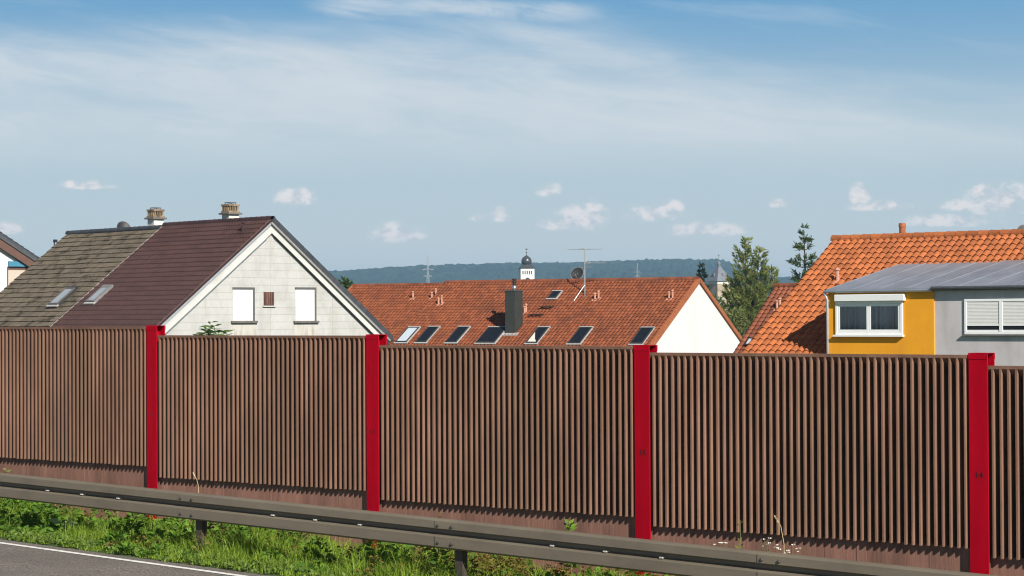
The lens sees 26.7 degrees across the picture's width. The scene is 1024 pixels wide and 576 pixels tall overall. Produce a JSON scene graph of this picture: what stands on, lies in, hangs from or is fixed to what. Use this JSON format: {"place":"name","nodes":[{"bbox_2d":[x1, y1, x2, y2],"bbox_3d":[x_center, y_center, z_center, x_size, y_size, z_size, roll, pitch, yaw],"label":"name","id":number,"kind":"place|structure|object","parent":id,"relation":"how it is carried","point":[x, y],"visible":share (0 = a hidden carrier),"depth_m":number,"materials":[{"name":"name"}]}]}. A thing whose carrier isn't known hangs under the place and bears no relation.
{"place":"outdoors","nodes":[
{"label":"outdoors","id":0,"kind":"place"},
{"bbox_2d":[0,539,268,575],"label":"road","id":1,"kind":"structure","parent":0,"point":[20,561],"depth_m":24.26,"materials":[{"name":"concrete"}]},
{"bbox_2d":[0,542,245,575],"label":"road line","id":2,"kind":"object","parent":1,"relation":"on","point":[124,559],"depth_m":24.77,"materials":[{"name":"white paint"}]},
{"bbox_2d":[0,498,643,575],"bbox_3d":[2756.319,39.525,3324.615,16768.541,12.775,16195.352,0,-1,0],"label":"ground","id":3,"kind":"structure","parent":0,"point":[147,557],"depth_m":25.26,"materials":[{"name":"green plant"}]},
{"bbox_2d":[0,231,39,291],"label":"gabled house","id":4,"kind":"structure","parent":3,"relation":"on","point":[17,259],"depth_m":102.79,"materials":[{"name":"white paint"}]},
{"bbox_2d":[7,261,27,285],"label":"window","id":5,"kind":"structure","parent":4,"relation":"in","point":[15,268],"depth_m":102.97,"materials":[{"name":"beige fabric"}]},
{"bbox_2d":[49,517,76,526],"bbox_3d":[-5.603,2.986,27.101,0.337,0.245,0.280,-1,-1,22],"label":"broad leaf weed","id":6,"kind":"object","parent":3,"relation":"on","point":[55,520],"visible":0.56,"depth_m":27.05,"materials":[{"name":"green plant"}]},
{"bbox_2d":[0,457,146,518],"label":"concrete plinth","id":7,"kind":"structure","parent":3,"relation":"on","point":[125,475],"depth_m":29.37,"materials":[{"name":"brown concrete"}]},
{"bbox_2d":[0,327,146,465],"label":"noise barrier panel","id":8,"kind":"object","parent":7,"relation":"on","point":[74,394],"visible":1,"depth_m":29.43,"materials":[{"name":"brown wood"}]},
{"bbox_2d":[0,207,166,326],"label":"gabled house","id":9,"kind":"structure","parent":3,"relation":"on","point":[60,278],"depth_m":91.44,"materials":[{"name":"grey tile"}]},
{"bbox_2d":[117,221,129,227],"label":"satellite dish","id":10,"kind":"object","parent":9,"relation":"attached to","point":[122,224],"visible":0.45,"depth_m":93.78,"materials":[{"name":"grey metal"}]},
{"bbox_2d":[146,325,165,519],"bbox_3d":[-4.683,2.106,28.430,0.204,3.227,0.158,-1,-1,40],"label":"steel post","id":11,"kind":"object","parent":3,"relation":"on","point":[153,331],"visible":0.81,"depth_m":28.38,"materials":[{"name":"red metal"}]},
{"bbox_2d":[0,524,369,575],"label":"clover","id":12,"kind":"object","parent":3,"relation":"on","point":[52,534],"visible":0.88,"depth_m":24.79,"materials":[{"name":"green plant"}]},
{"bbox_2d":[193,321,234,334],"bbox_3d":[-3.982,1.909,28.658,0.892,2.940,0.353,-1,-1,40],"label":"leafy shrub","id":13,"kind":"object","parent":3,"relation":"on","point":[209,331],"visible":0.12,"depth_m":28.67,"materials":[{"name":"green plant"}]},
{"bbox_2d":[51,202,393,344],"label":"gabled house","id":14,"kind":"structure","parent":3,"relation":"on","point":[256,275],"depth_m":85.42,"materials":[{"name":"red tile"}]},
{"bbox_2d":[231,287,257,322],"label":"window","id":15,"kind":"structure","parent":14,"relation":"in","point":[243,312],"depth_m":84.25,"materials":[{"name":"white plastic"}]},
{"bbox_2d":[293,287,318,322],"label":"window","id":16,"kind":"structure","parent":14,"relation":"in","point":[306,312],"depth_m":86.33,"materials":[{"name":"white plastic"}]},
{"bbox_2d":[158,476,366,547],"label":"concrete plinth","id":17,"kind":"structure","parent":3,"relation":"on","point":[342,498],"depth_m":26.90,"materials":[{"name":"brown concrete"}]},
{"bbox_2d":[157,335,366,490],"bbox_3d":[-3.159,1.528,27.148,3.976,1.864,0.132,-1,-1,40],"label":"noise barrier panel","id":18,"kind":"object","parent":17,"relation":"on","point":[288,410],"visible":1,"depth_m":27.03,"materials":[{"name":"brown wood"}]},
{"bbox_2d":[0,498,667,575],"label":"weeds","id":19,"kind":"object","parent":3,"relation":"on","point":[30,517],"visible":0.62,"depth_m":25.93,"materials":[{"name":"green plant"}]},
{"bbox_2d":[337,276,353,289],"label":"leafy tree","id":20,"kind":"object","parent":3,"relation":"on","point":[345,283],"visible":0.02,"depth_m":189.22,"materials":[{"name":"green plant"}]},
{"bbox_2d":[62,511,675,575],"bbox_3d":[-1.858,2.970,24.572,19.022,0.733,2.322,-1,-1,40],"label":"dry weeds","id":21,"kind":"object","parent":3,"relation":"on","point":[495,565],"visible":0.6,"depth_m":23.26,"materials":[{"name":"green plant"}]},
{"bbox_2d":[366,334,386,548],"bbox_3d":[-1.617,2.154,25.861,0.204,3.198,0.158,-1,-1,40],"label":"steel post","id":22,"kind":"object","parent":3,"relation":"on","point":[374,342],"visible":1,"depth_m":25.81,"materials":[{"name":"red metal"}]},
{"bbox_2d":[348,282,444,343],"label":"terraced house","id":23,"kind":"structure","parent":3,"relation":"on","point":[394,309],"depth_m":138.76,"materials":[{"name":"orange tile"}]},
{"bbox_2d":[423,255,432,282],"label":"power pylon","id":24,"kind":"object","parent":3,"relation":"on","point":[427,269],"visible":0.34,"depth_m":1500.37,"materials":[{"name":"grey metal"}]},
{"bbox_2d":[0,473,998,575],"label":"guard rail","id":25,"kind":"object","parent":3,"relation":"on","point":[461,538],"visible":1,"depth_m":22.50,"materials":[{"name":"metal"}]},
{"bbox_2d":[380,498,634,575],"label":"concrete plinth","id":26,"kind":"structure","parent":3,"relation":"on","point":[615,525],"depth_m":24.32,"materials":[{"name":"brown concrete"}]},
{"bbox_2d":[379,345,634,516],"bbox_3d":[-0.092,1.580,24.578,3.976,1.844,0.132,-1,-1,40],"label":"noise barrier panel","id":27,"kind":"object","parent":26,"relation":"on","point":[545,428],"visible":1,"depth_m":24.46,"materials":[{"name":"brown wood"}]},
{"bbox_2d":[390,277,741,352],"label":"terraced house","id":28,"kind":"structure","parent":3,"relation":"on","point":[676,314],"depth_m":130.78,"materials":[{"name":"orange tile"}]},
{"bbox_2d":[571,267,583,278],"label":"satellite dish","id":29,"kind":"object","parent":28,"relation":"attached to","point":[577,272],"visible":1,"depth_m":134.74,"materials":[{"name":"metal"}]},
{"bbox_2d":[568,248,606,300],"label":"roof aerial","id":30,"kind":"object","parent":28,"relation":"attached to","point":[584,249],"visible":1,"depth_m":132.34,"materials":[{"name":"metal"}]},
{"bbox_2d":[562,519,578,574],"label":"nettle plant","id":31,"kind":"object","parent":3,"relation":"on","point":[572,525],"visible":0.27,"depth_m":22.66,"materials":[{"name":"green plant"}]},
{"bbox_2d":[634,345,657,575],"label":"steel post","id":32,"kind":"object","parent":3,"relation":"on","point":[642,442],"visible":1,"depth_m":23.24,"materials":[{"name":"red metal"}]},
{"bbox_2d":[696,262,711,290],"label":"fir tree","id":33,"kind":"object","parent":3,"relation":"on","point":[702,271],"visible":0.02,"depth_m":259.85,"materials":[{"name":"green plant"}]},
{"bbox_2d":[706,260,729,312],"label":"church tower","id":34,"kind":"structure","parent":3,"relation":"on","point":[716,279],"depth_m":518.62,"materials":[{"name":"beige stone"}]},
{"bbox_2d":[712,293,726,309],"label":"leafy tree","id":35,"kind":"object","parent":3,"relation":"on","point":[719,301],"visible":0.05,"depth_m":299.90,"materials":[{"name":"green plant"}]},
{"bbox_2d":[720,305,754,337],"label":"leafy tree","id":36,"kind":"object","parent":3,"relation":"on","point":[738,318],"visible":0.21,"depth_m":179.15,"materials":[{"name":"green plant"}]},
{"bbox_2d":[735,520,743,548],"bbox_3d":[2.243,2.725,21.218,0.124,0.938,0.112,0,-1,0],"label":"tall weed","id":37,"kind":"object","parent":3,"relation":"on","point":[740,535],"visible":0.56,"depth_m":21.22,"materials":[{"name":"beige plant"}]},
{"bbox_2d":[720,236,778,335],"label":"leafy tree","id":38,"kind":"object","parent":3,"relation":"on","point":[749,298],"visible":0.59,"depth_m":194.63,"materials":[{"name":"green plant"}]},
{"bbox_2d":[733,283,796,352],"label":"gabled house","id":39,"kind":"structure","parent":3,"relation":"on","point":[779,293],"depth_m":110.46,"materials":[{"name":"orange tile"}]},
{"bbox_2d":[761,537,771,551],"bbox_3d":[2.470,2.808,20.891,0.156,0.778,0.115,0,-1,-30],"label":"flowering weed","id":40,"kind":"object","parent":3,"relation":"on","point":[767,545],"visible":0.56,"depth_m":20.89,"materials":[{"name":"white plant"}]},
{"bbox_2d":[774,544,800,554],"bbox_3d":[2.660,2.829,20.748,0.271,0.740,0.174,0,-1,-14],"label":"flowering weed","id":41,"kind":"object","parent":3,"relation":"on","point":[787,550],"visible":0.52,"depth_m":20.75,"materials":[{"name":"white plant"}]},
{"bbox_2d":[785,223,819,282],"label":"spruce tree","id":42,"kind":"object","parent":3,"relation":"on","point":[796,262],"visible":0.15,"depth_m":139.81,"materials":[{"name":"green plant"}]},
{"bbox_2d":[651,524,969,575],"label":"concrete plinth","id":43,"kind":"structure","parent":3,"relation":"on","point":[947,557],"depth_m":21.76,"materials":[{"name":"brown concrete"}]},
{"bbox_2d":[650,352,969,548],"bbox_3d":[2.975,1.601,22.009,3.976,1.864,0.132,-1,-1,40],"label":"noise barrier panel","id":44,"kind":"object","parent":43,"relation":"on","point":[869,447],"visible":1,"depth_m":21.89,"materials":[{"name":"brown wood"}]},
{"bbox_2d":[741,223,1023,354],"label":"dormer house","id":45,"kind":"structure","parent":3,"relation":"on","point":[862,294],"depth_m":67.15,"materials":[{"name":"orange tile"}]},
{"bbox_2d":[833,294,905,336],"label":"window","id":46,"kind":"structure","parent":45,"relation":"in","point":[859,315],"depth_m":64.38,"materials":[{"name":"white plastic"}]},
{"bbox_2d":[930,229,1023,365],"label":"dormer house","id":47,"kind":"structure","parent":3,"relation":"on","point":[981,310],"depth_m":62.27,"materials":[{"name":"grey paint"}]},
{"bbox_2d":[962,299,1023,335],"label":"window","id":48,"kind":"structure","parent":47,"relation":"in","point":[1001,321],"depth_m":61.82,"materials":[{"name":"white plastic"}]},
{"bbox_2d":[968,353,994,574],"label":"steel post","id":49,"kind":"object","parent":3,"relation":"on","point":[979,363],"visible":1,"depth_m":20.67,"materials":[{"name":"red metal"}]},
{"bbox_2d":[990,555,1023,575],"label":"concrete plinth","id":50,"kind":"structure","parent":3,"relation":"on","point":[999,566],"depth_m":20.54,"materials":[{"name":"brown concrete"}]},
{"bbox_2d":[988,366,1023,559],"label":"noise barrier panel","id":51,"kind":"object","parent":50,"relation":"on","point":[1006,449],"visible":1,"depth_m":20.52,"materials":[{"name":"brown wood"}]},
{"bbox_2d":[0,0,1023,277],"label":"sky","id":52,"kind":"structure","parent":0,"point":[377,133],"materials":[{"name":"blue"}]},
{"bbox_2d":[518,248,534,278],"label":"church tower","id":53,"kind":"structure","parent":0,"point":[526,269],"depth_m":698.11,"materials":[{"name":"white paint"}]},
{"bbox_2d":[329,258,793,298],"bbox_3d":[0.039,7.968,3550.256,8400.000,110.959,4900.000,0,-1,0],"label":"hill","id":54,"kind":"structure","parent":0,"point":[679,267],"depth_m":3249.35,"materials":[{"name":"plant"}]}
]}

